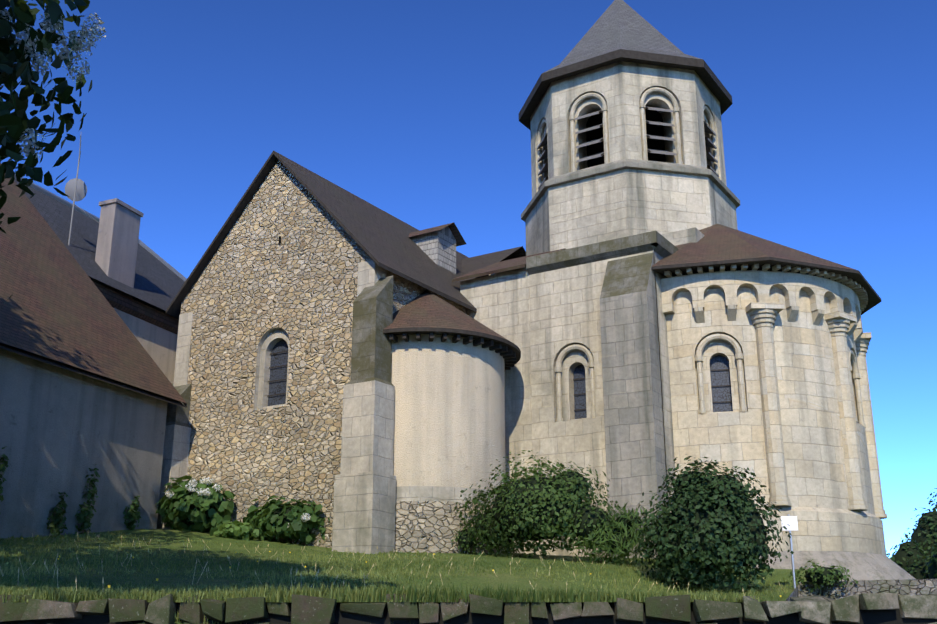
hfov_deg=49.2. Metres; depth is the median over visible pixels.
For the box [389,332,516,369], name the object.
absidiole rafter ends
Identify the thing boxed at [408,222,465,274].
transept dormer
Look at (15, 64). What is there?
catalpa
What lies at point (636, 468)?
choir buttress
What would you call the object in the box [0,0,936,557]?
sky
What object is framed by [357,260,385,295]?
transept quoins
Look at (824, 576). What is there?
shrub
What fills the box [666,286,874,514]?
apse wall
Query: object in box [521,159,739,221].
tower string course
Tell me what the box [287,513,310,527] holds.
hydrangea flowers
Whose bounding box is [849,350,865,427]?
apse window colonnettes
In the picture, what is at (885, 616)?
retaining wall gaps
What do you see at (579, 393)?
choir window glazing
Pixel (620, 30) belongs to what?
tower spire
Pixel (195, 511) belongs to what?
hydrangea
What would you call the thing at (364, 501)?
transept buttress
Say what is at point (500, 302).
choir
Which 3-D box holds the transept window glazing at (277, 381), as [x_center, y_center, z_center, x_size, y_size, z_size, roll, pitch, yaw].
[-4.295,1.360,23.401,0.950,1.800,0.040,-10,-20,31]
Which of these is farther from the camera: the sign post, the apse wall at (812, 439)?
the apse wall at (812, 439)
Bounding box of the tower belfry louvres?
[537,106,718,188]
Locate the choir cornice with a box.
[526,231,678,274]
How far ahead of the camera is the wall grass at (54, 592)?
8.59 m
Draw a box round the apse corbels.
[694,305,862,342]
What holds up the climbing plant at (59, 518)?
on the lawn bank
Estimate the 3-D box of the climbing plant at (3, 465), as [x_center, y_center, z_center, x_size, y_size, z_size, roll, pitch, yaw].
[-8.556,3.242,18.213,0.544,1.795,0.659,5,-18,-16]
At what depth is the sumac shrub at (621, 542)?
18.57 m
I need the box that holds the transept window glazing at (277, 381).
[267,340,287,405]
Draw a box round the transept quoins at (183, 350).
[173,312,192,386]
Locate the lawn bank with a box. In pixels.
[0,528,806,623]
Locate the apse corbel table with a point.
(839, 296)
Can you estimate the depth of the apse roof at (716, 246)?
23.09 m
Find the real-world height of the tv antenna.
3.360 m
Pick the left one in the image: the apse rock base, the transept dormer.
the transept dormer
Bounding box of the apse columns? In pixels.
[745,302,886,518]
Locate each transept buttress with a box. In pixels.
[157,383,191,529]
[332,276,395,553]
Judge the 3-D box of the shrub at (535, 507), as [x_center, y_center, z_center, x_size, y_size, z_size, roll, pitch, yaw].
[1.385,3.801,19.860,3.926,2.283,2.201,-10,-20,31]
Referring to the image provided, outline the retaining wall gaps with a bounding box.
[0,602,936,623]
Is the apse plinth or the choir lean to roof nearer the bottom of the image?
the apse plinth
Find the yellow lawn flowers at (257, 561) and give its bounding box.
[22,535,780,596]
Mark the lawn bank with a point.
(199, 537)
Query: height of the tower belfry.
2.910 m
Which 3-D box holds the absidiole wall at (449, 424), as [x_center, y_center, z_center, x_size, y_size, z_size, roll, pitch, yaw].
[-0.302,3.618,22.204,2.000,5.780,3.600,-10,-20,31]
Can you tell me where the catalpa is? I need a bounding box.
[0,0,105,303]
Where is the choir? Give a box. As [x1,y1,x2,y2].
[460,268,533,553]
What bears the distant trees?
on the lawn bank
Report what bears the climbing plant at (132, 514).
on the lawn bank
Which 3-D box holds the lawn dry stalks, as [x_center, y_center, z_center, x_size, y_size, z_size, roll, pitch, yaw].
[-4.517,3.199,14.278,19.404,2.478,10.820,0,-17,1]
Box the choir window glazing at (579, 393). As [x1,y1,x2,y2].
[573,364,586,418]
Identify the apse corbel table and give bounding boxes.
[661,270,862,328]
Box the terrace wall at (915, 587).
[786,579,936,600]
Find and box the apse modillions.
[664,264,867,312]
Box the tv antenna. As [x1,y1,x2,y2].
[68,135,99,244]
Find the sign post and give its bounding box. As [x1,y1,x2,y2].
[787,514,795,588]
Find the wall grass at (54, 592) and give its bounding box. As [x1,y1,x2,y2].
[0,576,759,623]
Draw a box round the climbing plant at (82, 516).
[75,468,99,533]
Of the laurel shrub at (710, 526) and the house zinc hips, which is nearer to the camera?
the laurel shrub at (710, 526)
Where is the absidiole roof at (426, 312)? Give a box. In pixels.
[383,290,520,364]
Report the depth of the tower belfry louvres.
27.57 m
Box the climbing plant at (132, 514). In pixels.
[123,495,141,529]
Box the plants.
[210,520,258,540]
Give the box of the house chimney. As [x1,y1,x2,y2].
[93,198,143,297]
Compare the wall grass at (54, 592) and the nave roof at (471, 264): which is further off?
the nave roof at (471, 264)
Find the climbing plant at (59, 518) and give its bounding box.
[46,492,69,535]
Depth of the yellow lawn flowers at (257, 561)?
14.22 m
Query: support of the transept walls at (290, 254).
on the lawn bank
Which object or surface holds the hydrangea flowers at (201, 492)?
on the hydrangea at (195, 511)
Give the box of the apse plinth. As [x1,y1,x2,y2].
[757,507,886,555]
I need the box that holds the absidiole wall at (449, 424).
[391,334,505,552]
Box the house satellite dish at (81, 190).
[65,178,86,200]
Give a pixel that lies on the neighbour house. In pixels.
(150, 323)
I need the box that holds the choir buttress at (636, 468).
[600,252,667,558]
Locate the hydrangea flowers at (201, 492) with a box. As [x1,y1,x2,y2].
[165,477,221,497]
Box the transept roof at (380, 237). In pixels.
[166,150,484,317]
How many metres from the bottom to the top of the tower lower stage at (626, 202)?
5.120 m
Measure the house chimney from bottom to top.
3.260 m
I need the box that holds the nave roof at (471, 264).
[461,246,525,280]
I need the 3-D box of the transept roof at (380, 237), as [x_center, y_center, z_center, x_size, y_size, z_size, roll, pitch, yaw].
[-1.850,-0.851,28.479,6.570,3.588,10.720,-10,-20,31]
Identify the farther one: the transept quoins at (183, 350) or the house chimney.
the house chimney
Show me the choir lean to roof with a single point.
(508, 265)
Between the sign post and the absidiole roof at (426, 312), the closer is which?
the sign post
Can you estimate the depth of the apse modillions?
22.79 m
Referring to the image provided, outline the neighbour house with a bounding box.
[14,178,184,383]
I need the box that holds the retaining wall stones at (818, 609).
[0,593,936,623]
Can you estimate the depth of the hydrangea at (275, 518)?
21.36 m
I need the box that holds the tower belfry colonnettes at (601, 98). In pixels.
[536,87,718,189]
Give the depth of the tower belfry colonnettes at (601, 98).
27.46 m
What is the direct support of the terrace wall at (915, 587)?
on the road-level ground
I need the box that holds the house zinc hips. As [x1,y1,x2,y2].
[14,174,186,280]
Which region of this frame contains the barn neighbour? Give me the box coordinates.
[0,163,186,537]
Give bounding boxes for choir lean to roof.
[452,248,564,281]
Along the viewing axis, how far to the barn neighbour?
21.22 m
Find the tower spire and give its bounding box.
[519,0,732,130]
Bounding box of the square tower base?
[489,227,704,275]
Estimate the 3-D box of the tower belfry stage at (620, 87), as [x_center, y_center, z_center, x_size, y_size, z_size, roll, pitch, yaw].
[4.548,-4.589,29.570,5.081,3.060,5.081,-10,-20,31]
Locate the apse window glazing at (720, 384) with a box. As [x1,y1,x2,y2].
[710,355,732,411]
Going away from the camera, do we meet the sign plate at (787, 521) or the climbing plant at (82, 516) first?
the sign plate at (787, 521)
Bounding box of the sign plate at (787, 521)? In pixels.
[781,516,797,530]
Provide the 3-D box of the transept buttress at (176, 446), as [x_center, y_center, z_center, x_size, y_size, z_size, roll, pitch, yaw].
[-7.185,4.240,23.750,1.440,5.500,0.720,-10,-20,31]
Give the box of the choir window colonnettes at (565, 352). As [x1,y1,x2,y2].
[555,344,595,421]
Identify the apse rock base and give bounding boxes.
[751,551,914,581]
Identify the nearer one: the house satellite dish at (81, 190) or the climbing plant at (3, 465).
the climbing plant at (3, 465)
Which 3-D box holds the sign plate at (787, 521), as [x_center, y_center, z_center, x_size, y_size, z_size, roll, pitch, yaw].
[5.454,3.590,17.381,0.270,0.240,0.010,-1,-17,2]
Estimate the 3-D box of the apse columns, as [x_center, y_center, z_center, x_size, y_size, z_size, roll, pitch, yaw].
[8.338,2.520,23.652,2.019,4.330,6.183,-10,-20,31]
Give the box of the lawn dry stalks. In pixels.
[0,533,784,595]
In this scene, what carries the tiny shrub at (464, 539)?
on the lawn bank
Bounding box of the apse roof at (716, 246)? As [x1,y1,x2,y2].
[651,224,881,314]
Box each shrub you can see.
[451,521,479,553]
[452,450,627,558]
[565,502,651,565]
[631,454,793,592]
[789,559,857,591]
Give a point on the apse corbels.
(793, 311)
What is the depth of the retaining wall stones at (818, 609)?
8.48 m
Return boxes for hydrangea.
[156,475,234,531]
[243,495,329,544]
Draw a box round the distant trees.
[886,488,936,578]
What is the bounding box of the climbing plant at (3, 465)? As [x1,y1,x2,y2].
[0,446,8,501]
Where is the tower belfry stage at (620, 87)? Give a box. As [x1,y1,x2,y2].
[530,61,726,197]
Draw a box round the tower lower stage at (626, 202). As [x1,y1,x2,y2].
[525,168,737,255]
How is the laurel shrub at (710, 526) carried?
on the lawn bank
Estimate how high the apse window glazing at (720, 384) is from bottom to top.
1.520 m
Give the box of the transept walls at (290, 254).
[180,159,466,547]

